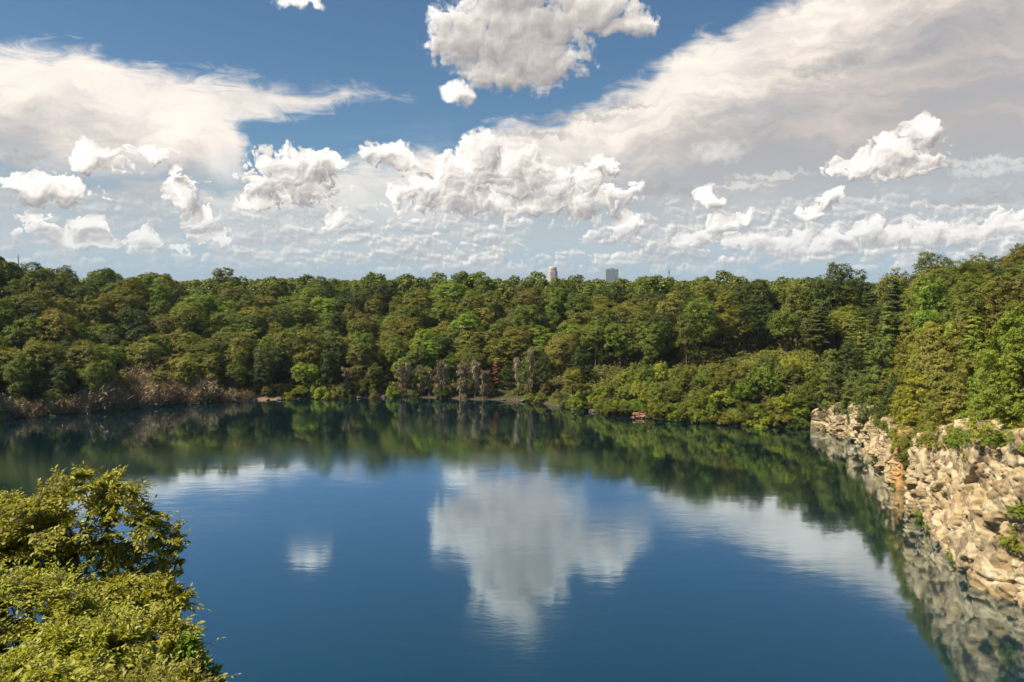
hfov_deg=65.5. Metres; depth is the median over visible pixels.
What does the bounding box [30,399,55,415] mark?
dead brush
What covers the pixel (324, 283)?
broadleaf tree
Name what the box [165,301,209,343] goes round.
broadleaf tree
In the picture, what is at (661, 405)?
shrub
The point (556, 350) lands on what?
broadleaf tree
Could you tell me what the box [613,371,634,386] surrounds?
vine shrub
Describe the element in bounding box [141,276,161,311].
broadleaf tree
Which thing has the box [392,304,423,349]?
broadleaf tree
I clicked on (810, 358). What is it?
ground vines
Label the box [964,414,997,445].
overhanging shrub
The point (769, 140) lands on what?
sky
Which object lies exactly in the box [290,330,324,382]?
broadleaf tree
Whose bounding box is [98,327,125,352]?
broadleaf tree
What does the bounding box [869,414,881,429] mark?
overhanging shrub
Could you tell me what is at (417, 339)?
broadleaf tree
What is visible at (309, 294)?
broadleaf tree
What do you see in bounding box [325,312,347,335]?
broadleaf tree
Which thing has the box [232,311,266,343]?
broadleaf tree
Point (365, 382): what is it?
shrub
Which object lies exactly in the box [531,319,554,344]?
broadleaf tree
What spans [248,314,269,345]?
broadleaf tree
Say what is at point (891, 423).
overhanging shrub
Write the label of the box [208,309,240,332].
broadleaf tree
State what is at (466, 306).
broadleaf tree
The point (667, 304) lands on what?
broadleaf tree
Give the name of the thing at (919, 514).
thicket shrub
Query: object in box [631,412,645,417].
boulder
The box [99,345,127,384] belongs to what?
broadleaf tree
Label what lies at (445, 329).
broadleaf tree
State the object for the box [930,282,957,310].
broadleaf tree
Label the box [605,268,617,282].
office tower
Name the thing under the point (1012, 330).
edge tree
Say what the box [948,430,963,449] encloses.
overhanging shrub
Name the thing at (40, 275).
broadleaf tree
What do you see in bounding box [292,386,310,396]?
shrub
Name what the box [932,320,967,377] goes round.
edge tree
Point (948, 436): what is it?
overhanging shrub
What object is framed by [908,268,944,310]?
broadleaf tree
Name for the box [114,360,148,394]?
dead brush
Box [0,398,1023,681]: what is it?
water
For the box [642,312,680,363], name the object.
broadleaf tree
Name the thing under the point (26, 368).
broadleaf tree
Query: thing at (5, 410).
shrub
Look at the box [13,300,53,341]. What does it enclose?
broadleaf tree
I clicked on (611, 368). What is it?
undergrowth
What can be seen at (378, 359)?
broadleaf tree
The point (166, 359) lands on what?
broadleaf tree
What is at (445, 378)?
dead tree
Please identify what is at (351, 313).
broadleaf tree
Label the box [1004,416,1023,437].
thicket shrub
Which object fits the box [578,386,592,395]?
vine shrub
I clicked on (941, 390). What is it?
edge tree
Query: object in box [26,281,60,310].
broadleaf tree
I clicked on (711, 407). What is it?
shrub
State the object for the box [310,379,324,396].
shrub
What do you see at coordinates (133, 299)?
broadleaf tree
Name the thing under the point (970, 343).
edge tree
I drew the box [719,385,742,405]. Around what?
vine shrub
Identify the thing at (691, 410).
vine shrub
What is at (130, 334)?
broadleaf tree
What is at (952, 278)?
broadleaf tree
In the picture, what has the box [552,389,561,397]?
shrub
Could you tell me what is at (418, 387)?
shrub
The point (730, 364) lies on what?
vine shrub
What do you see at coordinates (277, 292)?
broadleaf tree
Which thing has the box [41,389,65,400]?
shrub
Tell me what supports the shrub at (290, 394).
on the ground
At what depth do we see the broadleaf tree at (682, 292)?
316.44 m
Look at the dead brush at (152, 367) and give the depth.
284.48 m
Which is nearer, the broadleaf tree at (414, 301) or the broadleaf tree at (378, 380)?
the broadleaf tree at (378, 380)
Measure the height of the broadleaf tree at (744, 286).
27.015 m
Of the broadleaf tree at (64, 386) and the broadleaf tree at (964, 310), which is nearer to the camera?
the broadleaf tree at (964, 310)
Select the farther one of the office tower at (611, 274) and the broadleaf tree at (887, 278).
the office tower at (611, 274)
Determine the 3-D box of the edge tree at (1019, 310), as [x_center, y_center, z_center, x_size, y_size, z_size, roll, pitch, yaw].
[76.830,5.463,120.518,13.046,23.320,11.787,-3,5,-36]
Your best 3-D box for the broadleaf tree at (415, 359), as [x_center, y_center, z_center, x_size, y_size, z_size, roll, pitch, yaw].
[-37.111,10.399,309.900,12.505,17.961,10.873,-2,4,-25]
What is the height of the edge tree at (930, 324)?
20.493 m
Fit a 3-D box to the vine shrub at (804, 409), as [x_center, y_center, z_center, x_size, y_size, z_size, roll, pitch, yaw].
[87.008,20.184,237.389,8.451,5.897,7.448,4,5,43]
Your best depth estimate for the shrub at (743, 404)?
242.78 m
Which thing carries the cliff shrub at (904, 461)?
attached to the rock cliff
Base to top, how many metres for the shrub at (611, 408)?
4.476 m
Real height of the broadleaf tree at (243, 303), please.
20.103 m
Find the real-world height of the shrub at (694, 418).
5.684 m
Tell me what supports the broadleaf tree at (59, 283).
on the ground
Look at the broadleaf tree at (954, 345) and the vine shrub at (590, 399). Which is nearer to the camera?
the broadleaf tree at (954, 345)
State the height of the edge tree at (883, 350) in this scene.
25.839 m
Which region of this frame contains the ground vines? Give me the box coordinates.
[720,349,850,378]
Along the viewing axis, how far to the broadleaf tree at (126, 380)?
272.95 m
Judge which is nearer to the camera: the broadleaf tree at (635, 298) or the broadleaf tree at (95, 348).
the broadleaf tree at (95, 348)
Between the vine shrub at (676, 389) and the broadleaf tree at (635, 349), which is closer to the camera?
the vine shrub at (676, 389)
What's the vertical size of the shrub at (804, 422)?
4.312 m
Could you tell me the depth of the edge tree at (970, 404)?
125.69 m
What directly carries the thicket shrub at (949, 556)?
on the rock cliff
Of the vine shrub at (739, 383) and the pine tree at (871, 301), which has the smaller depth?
the vine shrub at (739, 383)
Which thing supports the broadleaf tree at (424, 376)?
on the ground
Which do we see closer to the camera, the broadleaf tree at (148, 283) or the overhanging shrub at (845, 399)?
the overhanging shrub at (845, 399)
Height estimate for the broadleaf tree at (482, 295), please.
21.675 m
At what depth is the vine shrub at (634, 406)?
254.94 m
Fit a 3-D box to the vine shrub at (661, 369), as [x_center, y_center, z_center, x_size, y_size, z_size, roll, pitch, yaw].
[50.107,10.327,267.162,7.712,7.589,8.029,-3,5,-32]
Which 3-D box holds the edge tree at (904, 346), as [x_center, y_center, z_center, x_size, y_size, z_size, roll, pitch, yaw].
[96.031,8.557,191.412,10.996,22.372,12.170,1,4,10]
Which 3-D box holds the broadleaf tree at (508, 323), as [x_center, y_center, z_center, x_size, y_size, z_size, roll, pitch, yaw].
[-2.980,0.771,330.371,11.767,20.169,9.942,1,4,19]
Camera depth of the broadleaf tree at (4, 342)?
272.54 m
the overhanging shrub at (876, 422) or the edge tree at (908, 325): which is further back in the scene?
the edge tree at (908, 325)
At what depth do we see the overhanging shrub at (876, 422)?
186.71 m
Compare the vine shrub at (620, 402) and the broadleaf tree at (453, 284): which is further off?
the broadleaf tree at (453, 284)
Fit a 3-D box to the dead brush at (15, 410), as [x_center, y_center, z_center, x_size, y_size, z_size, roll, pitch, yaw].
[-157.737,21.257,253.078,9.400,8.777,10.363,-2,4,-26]
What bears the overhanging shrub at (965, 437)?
on the rock cliff
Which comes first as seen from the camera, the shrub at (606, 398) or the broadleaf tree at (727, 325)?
the shrub at (606, 398)
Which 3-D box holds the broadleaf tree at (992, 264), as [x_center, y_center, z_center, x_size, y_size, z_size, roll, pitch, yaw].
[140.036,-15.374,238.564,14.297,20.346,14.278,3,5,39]
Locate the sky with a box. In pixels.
[0,0,1023,282]
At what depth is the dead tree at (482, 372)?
293.33 m
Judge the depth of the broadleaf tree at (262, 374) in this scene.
295.05 m
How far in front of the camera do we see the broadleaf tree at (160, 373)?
280.30 m
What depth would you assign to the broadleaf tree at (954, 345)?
165.19 m
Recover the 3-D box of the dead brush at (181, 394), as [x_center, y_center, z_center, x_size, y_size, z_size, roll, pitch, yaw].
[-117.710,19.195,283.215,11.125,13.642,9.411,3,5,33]
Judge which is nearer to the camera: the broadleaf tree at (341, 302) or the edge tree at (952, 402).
the edge tree at (952, 402)
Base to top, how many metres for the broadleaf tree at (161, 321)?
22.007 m
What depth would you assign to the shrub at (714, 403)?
245.61 m
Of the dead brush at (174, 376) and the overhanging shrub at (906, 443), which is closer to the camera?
the overhanging shrub at (906, 443)
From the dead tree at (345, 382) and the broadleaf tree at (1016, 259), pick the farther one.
the dead tree at (345, 382)
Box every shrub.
[0,491,78,615]
[0,553,137,665]
[0,591,188,676]
[0,633,147,681]
[1,405,12,415]
[12,398,29,408]
[34,398,48,408]
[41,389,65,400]
[61,650,241,681]
[69,558,211,634]
[113,404,126,410]
[140,593,224,666]
[162,631,226,681]
[203,392,218,402]
[213,385,227,392]
[227,387,240,397]
[261,383,273,395]
[275,383,290,394]
[282,391,295,399]
[284,386,296,392]
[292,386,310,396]
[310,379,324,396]
[313,386,329,399]
[330,385,347,398]
[343,393,352,398]
[352,383,366,393]
[352,391,359,397]
[357,376,370,386]
[369,389,380,398]
[386,382,399,398]
[409,392,419,397]
[412,382,425,392]
[433,382,446,396]
[440,389,448,397]
[465,382,474,388]
[512,387,524,394]
[522,393,533,400]
[523,386,539,394]
[529,395,539,402]
[533,392,547,401]
[538,379,554,394]
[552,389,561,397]
[556,393,569,402]
[556,398,568,406]
[567,389,586,410]
[574,392,585,401]
[577,400,592,411]
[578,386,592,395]
[585,395,600,404]
[586,388,603,397]
[593,398,610,412]
[595,378,611,397]
[598,397,611,406]
[604,403,620,414]
[611,400,627,412]
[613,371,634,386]
[617,382,635,397]
[619,402,632,415]
[622,362,642,381]
[626,402,640,414]
[628,399,640,407]
[629,379,648,402]
[633,401,649,412]
[634,359,654,387]
[638,392,655,401]
[641,386,662,397]
[645,382,662,392]
[646,394,662,417]
[649,384,673,401]
[650,361,674,379]
[654,404,670,415]
[658,400,673,412]
[660,403,685,419]
[661,390,679,401]
[662,411,674,419]
[667,375,685,387]
[669,363,694,378]
[671,385,686,393]
[672,406,692,419]
[676,415,686,421]
[677,369,698,388]
[680,397,699,410]
[681,390,706,417]
[682,366,698,377]
[688,408,708,422]
[693,369,717,385]
[693,395,708,404]
[696,410,714,423]
[697,386,710,399]
[698,361,721,373]
[700,401,720,416]
[704,396,718,413]
[706,369,733,390]
[707,412,733,424]
[709,389,732,402]
[714,412,730,423]
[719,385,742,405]
[720,358,738,374]
[724,366,746,380]
[727,400,744,414]
[727,409,740,423]
[734,413,746,424]
[735,373,758,398]
[736,401,749,411]
[738,361,754,371]
[738,410,753,425]
[743,409,761,419]
[746,364,761,382]
[747,412,771,427]
[748,362,781,388]
[748,403,763,413]
[754,353,779,372]
[756,403,769,411]
[756,410,774,425]
[757,378,783,391]
[767,395,785,411]
[768,403,794,425]
[772,394,792,411]
[773,364,792,379]
[773,414,793,424]
[779,355,802,374]
[781,412,800,428]
[782,392,800,405]
[782,412,800,421]
[786,360,801,382]
[789,393,817,406]
[792,400,816,417]
[793,416,809,428]
[797,383,817,399]
[805,364,820,383]
[822,393,838,409]
[824,380,839,394]
[839,394,851,412]
[865,378,891,406]
[868,403,887,415]
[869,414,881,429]
[874,413,888,427]
[878,414,901,431]
[885,420,896,432]
[887,423,909,448]
[896,447,909,466]
[899,429,918,453]
[904,404,930,428]
[914,434,931,447]
[914,506,921,519]
[922,428,948,450]
[942,424,953,449]
[944,418,968,444]
[946,552,952,560]
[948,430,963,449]
[959,410,974,420]
[960,430,973,445]
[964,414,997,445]
[982,432,1007,449]
[997,525,1023,555]
[999,411,1022,427]
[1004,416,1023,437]
[1005,426,1023,443]
[1005,504,1023,525]
[1017,440,1023,452]
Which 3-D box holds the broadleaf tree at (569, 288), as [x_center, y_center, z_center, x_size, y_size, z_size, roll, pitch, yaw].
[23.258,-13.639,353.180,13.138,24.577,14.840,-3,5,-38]
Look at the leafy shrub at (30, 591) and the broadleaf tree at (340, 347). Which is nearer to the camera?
the leafy shrub at (30, 591)
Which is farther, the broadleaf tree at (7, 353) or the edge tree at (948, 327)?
the broadleaf tree at (7, 353)
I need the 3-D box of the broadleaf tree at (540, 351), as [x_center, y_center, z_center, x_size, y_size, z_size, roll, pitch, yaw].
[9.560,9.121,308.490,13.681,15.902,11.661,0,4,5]
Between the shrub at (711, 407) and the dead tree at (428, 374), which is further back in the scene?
the dead tree at (428, 374)
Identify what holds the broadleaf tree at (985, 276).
on the ground
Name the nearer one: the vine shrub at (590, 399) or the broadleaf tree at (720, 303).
the vine shrub at (590, 399)
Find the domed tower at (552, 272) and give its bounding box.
[547,266,557,282]
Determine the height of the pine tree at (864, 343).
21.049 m
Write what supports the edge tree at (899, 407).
on the ground
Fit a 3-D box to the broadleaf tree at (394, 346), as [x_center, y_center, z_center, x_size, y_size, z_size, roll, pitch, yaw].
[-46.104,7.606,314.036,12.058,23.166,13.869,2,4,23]
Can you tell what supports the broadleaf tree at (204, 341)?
on the ground
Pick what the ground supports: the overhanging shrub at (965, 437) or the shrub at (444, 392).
the shrub at (444, 392)
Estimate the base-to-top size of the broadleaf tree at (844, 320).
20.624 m
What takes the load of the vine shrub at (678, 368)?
on the ground
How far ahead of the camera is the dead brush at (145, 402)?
274.38 m
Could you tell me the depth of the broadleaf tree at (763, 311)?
291.05 m
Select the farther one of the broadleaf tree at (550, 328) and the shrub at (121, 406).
the broadleaf tree at (550, 328)
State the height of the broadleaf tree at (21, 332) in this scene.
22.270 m
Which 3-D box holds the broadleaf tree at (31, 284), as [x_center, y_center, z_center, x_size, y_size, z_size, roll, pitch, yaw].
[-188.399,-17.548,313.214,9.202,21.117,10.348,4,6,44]
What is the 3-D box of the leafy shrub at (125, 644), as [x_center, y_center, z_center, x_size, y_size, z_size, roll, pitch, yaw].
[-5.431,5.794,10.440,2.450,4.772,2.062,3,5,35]
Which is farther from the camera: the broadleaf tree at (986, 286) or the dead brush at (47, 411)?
the dead brush at (47, 411)
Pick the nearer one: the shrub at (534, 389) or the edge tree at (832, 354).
the edge tree at (832, 354)
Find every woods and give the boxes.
[0,256,1020,324]
[17,277,930,300]
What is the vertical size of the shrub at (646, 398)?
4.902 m
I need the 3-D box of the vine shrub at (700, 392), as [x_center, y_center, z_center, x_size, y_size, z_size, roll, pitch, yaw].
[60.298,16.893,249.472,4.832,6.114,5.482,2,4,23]
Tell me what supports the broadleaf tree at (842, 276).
on the ground
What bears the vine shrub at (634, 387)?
on the ground
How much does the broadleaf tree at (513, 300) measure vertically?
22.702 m
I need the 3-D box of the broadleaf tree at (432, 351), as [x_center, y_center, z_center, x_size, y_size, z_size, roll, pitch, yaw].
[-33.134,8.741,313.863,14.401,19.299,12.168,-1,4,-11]
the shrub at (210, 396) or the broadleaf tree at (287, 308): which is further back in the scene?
the broadleaf tree at (287, 308)
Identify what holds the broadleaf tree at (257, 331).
on the ground
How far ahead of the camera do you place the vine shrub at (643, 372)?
266.03 m
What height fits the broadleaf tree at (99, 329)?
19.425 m
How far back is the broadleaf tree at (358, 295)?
361.02 m
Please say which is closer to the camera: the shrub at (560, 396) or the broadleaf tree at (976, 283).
the broadleaf tree at (976, 283)
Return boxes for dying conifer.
[491,360,502,384]
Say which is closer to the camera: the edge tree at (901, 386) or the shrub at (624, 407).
the edge tree at (901, 386)
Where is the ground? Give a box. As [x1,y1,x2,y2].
[0,306,999,429]
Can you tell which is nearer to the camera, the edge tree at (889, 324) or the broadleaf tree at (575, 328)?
the edge tree at (889, 324)
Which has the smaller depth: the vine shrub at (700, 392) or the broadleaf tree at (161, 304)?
the vine shrub at (700, 392)
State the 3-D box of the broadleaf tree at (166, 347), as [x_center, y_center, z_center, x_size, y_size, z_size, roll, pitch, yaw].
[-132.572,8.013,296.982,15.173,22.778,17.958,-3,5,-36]
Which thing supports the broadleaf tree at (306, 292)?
on the ground
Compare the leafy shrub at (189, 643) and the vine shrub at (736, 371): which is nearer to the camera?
the leafy shrub at (189, 643)
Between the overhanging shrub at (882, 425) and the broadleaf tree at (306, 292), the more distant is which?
the broadleaf tree at (306, 292)
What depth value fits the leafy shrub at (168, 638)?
12.30 m
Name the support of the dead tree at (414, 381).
on the ground
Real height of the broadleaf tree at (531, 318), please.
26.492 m
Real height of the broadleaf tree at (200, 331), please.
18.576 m
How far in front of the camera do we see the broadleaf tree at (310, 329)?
324.19 m
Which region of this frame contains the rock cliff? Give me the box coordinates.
[810,401,1023,607]
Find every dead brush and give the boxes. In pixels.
[0,393,18,419]
[0,395,30,417]
[11,397,33,416]
[20,400,46,417]
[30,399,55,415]
[44,390,70,414]
[54,399,77,413]
[62,391,83,412]
[74,371,124,411]
[74,392,97,413]
[100,389,128,408]
[106,371,134,396]
[107,387,142,409]
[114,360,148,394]
[120,384,146,408]
[129,382,158,407]
[131,369,158,394]
[136,364,167,382]
[136,378,170,406]
[146,378,176,406]
[160,364,194,390]
[160,377,180,405]
[161,373,189,397]
[169,377,192,403]
[178,381,207,404]
[179,372,198,390]
[183,373,219,395]
[190,374,215,402]
[194,373,220,400]
[209,380,232,401]
[220,384,239,401]
[237,389,253,400]
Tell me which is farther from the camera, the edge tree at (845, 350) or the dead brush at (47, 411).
the dead brush at (47, 411)
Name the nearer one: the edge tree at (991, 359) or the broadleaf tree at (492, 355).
the edge tree at (991, 359)
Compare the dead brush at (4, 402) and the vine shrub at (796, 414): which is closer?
the vine shrub at (796, 414)
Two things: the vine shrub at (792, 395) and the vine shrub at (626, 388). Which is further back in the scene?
the vine shrub at (626, 388)
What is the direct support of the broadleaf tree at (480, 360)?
on the ground
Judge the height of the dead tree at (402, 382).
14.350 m
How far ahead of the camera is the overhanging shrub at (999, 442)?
111.32 m
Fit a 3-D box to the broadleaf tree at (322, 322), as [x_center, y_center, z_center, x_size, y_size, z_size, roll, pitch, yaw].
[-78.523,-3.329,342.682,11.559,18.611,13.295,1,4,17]
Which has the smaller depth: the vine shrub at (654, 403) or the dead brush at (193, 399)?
the vine shrub at (654, 403)
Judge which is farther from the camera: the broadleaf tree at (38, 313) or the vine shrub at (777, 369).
the broadleaf tree at (38, 313)
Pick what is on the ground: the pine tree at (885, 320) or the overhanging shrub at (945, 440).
the pine tree at (885, 320)
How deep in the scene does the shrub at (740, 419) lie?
239.04 m
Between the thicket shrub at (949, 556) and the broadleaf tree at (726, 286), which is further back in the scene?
the broadleaf tree at (726, 286)
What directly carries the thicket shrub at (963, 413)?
on the ground
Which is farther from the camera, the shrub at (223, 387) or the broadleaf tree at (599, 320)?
the broadleaf tree at (599, 320)
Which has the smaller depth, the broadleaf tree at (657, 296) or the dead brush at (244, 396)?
the dead brush at (244, 396)
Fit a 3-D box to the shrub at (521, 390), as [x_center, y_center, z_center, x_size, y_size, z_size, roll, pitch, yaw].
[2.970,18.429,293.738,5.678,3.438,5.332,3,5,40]
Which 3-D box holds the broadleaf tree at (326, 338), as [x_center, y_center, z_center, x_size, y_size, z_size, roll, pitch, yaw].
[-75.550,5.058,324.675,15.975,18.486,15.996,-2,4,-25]
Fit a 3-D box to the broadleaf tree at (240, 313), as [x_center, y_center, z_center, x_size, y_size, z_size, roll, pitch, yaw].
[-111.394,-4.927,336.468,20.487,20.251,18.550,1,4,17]
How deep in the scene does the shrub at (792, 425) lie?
234.28 m
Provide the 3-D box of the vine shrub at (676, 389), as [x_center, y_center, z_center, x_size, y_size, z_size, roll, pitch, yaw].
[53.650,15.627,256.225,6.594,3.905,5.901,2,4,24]
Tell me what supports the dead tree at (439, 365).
on the ground
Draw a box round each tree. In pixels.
[0,296,24,339]
[0,316,44,356]
[0,336,14,358]
[0,345,29,395]
[0,460,192,619]
[2,261,43,293]
[2,278,30,308]
[3,358,31,398]
[4,290,61,324]
[4,353,39,397]
[10,268,58,295]
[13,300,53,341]
[19,338,56,389]
[20,269,45,302]
[21,340,67,392]
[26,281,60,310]
[28,307,83,354]
[33,294,81,321]
[39,278,65,304]
[43,316,83,347]
[48,338,91,388]
[50,271,82,302]
[50,362,77,396]
[53,265,82,311]
[58,283,101,323]
[58,339,112,395]
[68,323,100,362]
[69,297,88,327]
[78,295,108,334]
[78,298,106,323]
[78,357,115,392]
[80,341,111,365]
[84,322,120,345]
[92,293,128,330]
[93,267,122,306]
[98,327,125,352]
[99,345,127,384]
[100,278,140,308]
[102,288,128,322]
[111,340,134,374]
[114,276,151,326]
[114,369,132,397]
[115,306,154,358]
[116,294,147,315]
[118,314,159,335]
[123,325,159,366]
[125,334,167,375]
[137,333,175,369]
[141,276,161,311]
[142,279,174,312]
[142,314,177,341]
[143,298,170,317]
[143,332,189,358]
[146,354,188,378]
[148,312,185,334]
[148,366,168,389]
[149,274,180,298]
[163,285,186,313]
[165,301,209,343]
[168,332,205,371]
[168,354,205,386]
[174,293,201,314]
[174,294,210,331]
[184,337,216,351]
[185,340,222,376]
[189,309,212,337]
[190,352,223,384]
[191,338,228,379]
[197,294,221,323]
[202,325,232,342]
[203,295,223,315]
[205,267,234,293]
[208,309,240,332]
[209,300,242,324]
[213,325,238,363]
[213,344,252,386]
[217,285,250,309]
[225,364,248,388]
[228,331,259,378]
[230,305,272,333]
[232,293,266,323]
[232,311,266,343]
[234,324,268,355]
[247,336,282,378]
[248,294,278,313]
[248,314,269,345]
[249,349,277,391]
[251,340,288,385]
[252,304,274,317]
[258,283,285,311]
[261,308,295,335]
[263,321,288,371]
[268,302,300,324]
[271,294,310,316]
[272,325,306,383]
[286,329,309,356]
[290,296,315,324]
[290,301,317,329]
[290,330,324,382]
[291,361,320,386]
[295,286,325,313]
[298,287,320,316]
[302,333,324,375]
[304,323,317,363]
[306,275,337,315]
[307,323,346,342]
[308,295,342,335]
[314,332,335,354]
[315,312,336,346]
[319,350,341,393]
[321,332,348,382]
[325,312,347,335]
[326,293,363,336]
[329,280,352,314]
[329,295,350,311]
[331,335,369,371]
[340,303,362,336]
[340,367,351,396]
[345,318,376,344]
[345,344,370,381]
[346,288,375,325]
[347,312,379,341]
[348,332,379,375]
[363,293,383,326]
[364,362,384,388]
[365,279,401,315]
[366,341,388,363]
[371,314,386,340]
[375,320,403,344]
[377,315,409,340]
[378,312,398,325]
[378,331,409,381]
[381,290,401,313]
[386,344,403,374]
[388,295,408,314]
[388,317,425,361]
[391,357,414,382]
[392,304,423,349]
[395,363,406,396]
[399,289,433,324]
[401,345,432,377]
[402,362,411,396]
[405,306,438,336]
[409,328,438,374]
[412,364,435,392]
[412,367,417,391]
[413,338,444,373]
[415,364,424,395]
[419,329,442,358]
[421,294,444,326]
[425,369,434,395]
[426,289,442,315]
[426,302,457,331]
[427,300,461,322]
[428,321,455,344]
[430,279,468,309]
[432,337,456,363]
[432,374,438,391]
[434,359,444,397]
[439,285,465,305]
[440,327,469,370]
[442,352,459,390]
[442,362,450,395]
[447,311,484,342]
[452,298,479,332]
[454,330,484,377]
[456,361,465,398]
[457,290,486,322]
[458,327,498,353]
[459,362,471,396]
[460,345,481,381]
[461,347,486,383]
[463,289,492,313]
[469,285,492,320]
[470,360,479,396]
[472,307,495,333]
[472,331,495,371]
[479,369,486,398]
[480,289,503,324]
[483,337,506,375]
[483,370,493,396]
[485,302,509,320]
[488,318,509,347]
[492,336,529,380]
[495,319,512,351]
[497,308,527,335]
[498,365,515,390]
[503,326,532,364]
[507,300,523,323]
[508,281,531,307]
[508,286,544,322]
[510,290,539,311]
[512,304,545,338]
[512,324,547,359]
[512,356,522,395]
[517,358,538,389]
[519,344,547,368]
[523,346,535,392]
[524,325,557,360]
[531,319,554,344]
[532,355,557,393]
[535,291,564,323]
[538,286,552,318]
[543,287,570,334]
[544,338,575,384]
[545,331,579,375]
[546,283,578,328]
[552,320,590,363]
[558,290,576,327]
[560,367,583,394]
[562,292,590,345]
[563,310,596,346]
[565,304,598,323]
[569,345,593,382]
[579,318,612,365]
[581,297,602,310]
[582,283,594,302]
[584,284,625,309]
[584,308,615,351]
[584,313,619,334]
[589,294,618,312]
[604,322,638,367]
[607,307,634,356]
[610,301,633,325]
[617,303,643,326]
[619,289,633,302]
[622,291,648,306]
[625,311,655,358]
[625,311,660,365]
[633,301,656,316]
[635,323,667,368]
[636,289,668,315]
[641,297,660,318]
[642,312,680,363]
[651,316,675,358]
[655,290,686,348]
[666,285,695,315]
[667,295,679,319]
[672,312,700,364]
[673,296,716,350]
[678,295,717,359]
[690,280,726,337]
[710,308,751,352]
[713,291,740,344]
[714,282,737,335]
[730,305,763,350]
[732,279,775,338]
[746,294,775,346]
[765,307,801,347]
[767,291,797,340]
[777,283,808,345]
[777,289,815,345]
[797,310,832,351]
[797,310,836,354]
[799,305,830,340]
[799,305,838,363]
[801,274,850,347]
[809,348,845,402]
[815,285,861,347]
[823,261,858,345]
[824,304,859,356]
[827,341,866,401]
[835,308,854,339]
[839,369,862,418]
[842,320,862,368]
[845,317,872,356]
[847,307,871,340]
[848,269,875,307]
[848,319,880,371]
[848,374,867,423]
[850,332,865,370]
[853,369,880,428]
[854,337,895,414]
[856,331,875,372]
[856,339,877,379]
[858,293,879,324]
[861,304,885,333]
[865,321,902,349]
[868,305,899,365]
[868,355,892,401]
[873,264,916,315]
[874,372,888,408]
[876,313,899,331]
[876,375,904,432]
[878,298,903,321]
[878,313,896,361]
[879,280,905,319]
[883,334,897,367]
[885,348,911,399]
[885,361,906,393]
[888,409,910,461]
[889,330,921,387]
[889,384,905,417]
[889,384,916,424]
[890,319,908,351]
[893,320,916,360]
[893,327,951,410]
[893,372,931,438]
[894,308,922,336]
[898,288,923,325]
[900,344,952,395]
[902,327,929,388]
[905,310,944,349]
[906,321,943,365]
[907,271,951,329]
[907,348,963,414]
[908,250,957,304]
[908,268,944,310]
[908,421,925,465]
[914,372,950,435]
[921,381,958,433]
[923,387,970,449]
[929,372,961,401]
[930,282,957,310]
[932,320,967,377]
[933,262,959,279]
[933,313,949,324]
[936,357,994,419]
[939,287,983,334]
[941,258,979,297]
[943,291,991,338]
[945,318,991,394]
[945,412,969,433]
[946,270,988,318]
[947,315,990,372]
[951,360,972,411]
[956,327,989,384]
[958,256,1003,277]
[958,260,993,278]
[958,398,992,459]
[960,253,989,270]
[963,281,1010,341]
[966,362,995,419]
[967,336,1010,390]
[969,312,1023,423]
[971,271,993,286]
[974,300,1023,409]
[977,277,1022,326]
[985,273,1023,332]
[986,343,1023,440]
[989,256,1002,270]
[990,267,1015,308]
[993,361,1023,427]
[995,243,1021,269]
[996,259,1023,293]
[997,299,1023,325]
[1002,243,1023,269]
[1002,246,1023,280]
[1011,362,1023,418]
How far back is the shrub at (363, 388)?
299.66 m
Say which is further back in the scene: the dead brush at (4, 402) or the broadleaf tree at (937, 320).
the dead brush at (4, 402)
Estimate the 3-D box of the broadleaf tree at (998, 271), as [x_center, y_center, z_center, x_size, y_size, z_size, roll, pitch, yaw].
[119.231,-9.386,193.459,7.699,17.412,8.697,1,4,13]
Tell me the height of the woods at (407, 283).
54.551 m
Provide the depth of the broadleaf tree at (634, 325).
294.49 m
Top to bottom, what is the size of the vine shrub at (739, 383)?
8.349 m
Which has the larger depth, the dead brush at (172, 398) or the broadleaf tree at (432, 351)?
the broadleaf tree at (432, 351)
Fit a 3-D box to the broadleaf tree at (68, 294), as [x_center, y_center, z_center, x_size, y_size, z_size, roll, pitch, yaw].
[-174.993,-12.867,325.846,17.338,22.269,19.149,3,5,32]
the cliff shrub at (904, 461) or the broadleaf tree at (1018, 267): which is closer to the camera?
the cliff shrub at (904, 461)
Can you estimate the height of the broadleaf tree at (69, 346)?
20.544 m
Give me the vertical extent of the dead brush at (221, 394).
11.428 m
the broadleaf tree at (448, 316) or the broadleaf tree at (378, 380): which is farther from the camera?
the broadleaf tree at (448, 316)
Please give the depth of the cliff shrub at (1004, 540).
106.81 m
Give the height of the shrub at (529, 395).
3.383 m
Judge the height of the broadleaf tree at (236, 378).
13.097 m
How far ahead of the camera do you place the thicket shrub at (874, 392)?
205.89 m
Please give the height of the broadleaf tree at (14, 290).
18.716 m
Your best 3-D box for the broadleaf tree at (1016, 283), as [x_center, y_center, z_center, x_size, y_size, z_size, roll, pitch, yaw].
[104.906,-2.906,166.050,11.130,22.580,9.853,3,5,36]
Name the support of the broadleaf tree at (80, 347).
on the ground
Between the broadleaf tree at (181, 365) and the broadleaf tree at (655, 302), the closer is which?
the broadleaf tree at (181, 365)
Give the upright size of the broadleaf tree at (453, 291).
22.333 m
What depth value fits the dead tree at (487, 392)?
294.17 m
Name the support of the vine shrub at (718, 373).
on the ground
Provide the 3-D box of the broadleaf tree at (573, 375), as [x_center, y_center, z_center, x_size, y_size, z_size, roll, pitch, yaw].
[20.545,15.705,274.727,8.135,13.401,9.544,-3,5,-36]
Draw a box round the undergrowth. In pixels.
[0,308,989,403]
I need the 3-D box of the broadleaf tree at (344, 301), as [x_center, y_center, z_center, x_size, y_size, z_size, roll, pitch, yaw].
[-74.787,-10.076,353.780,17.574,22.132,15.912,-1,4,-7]
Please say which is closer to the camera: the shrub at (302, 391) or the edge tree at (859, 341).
the edge tree at (859, 341)
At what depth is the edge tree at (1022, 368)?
114.39 m

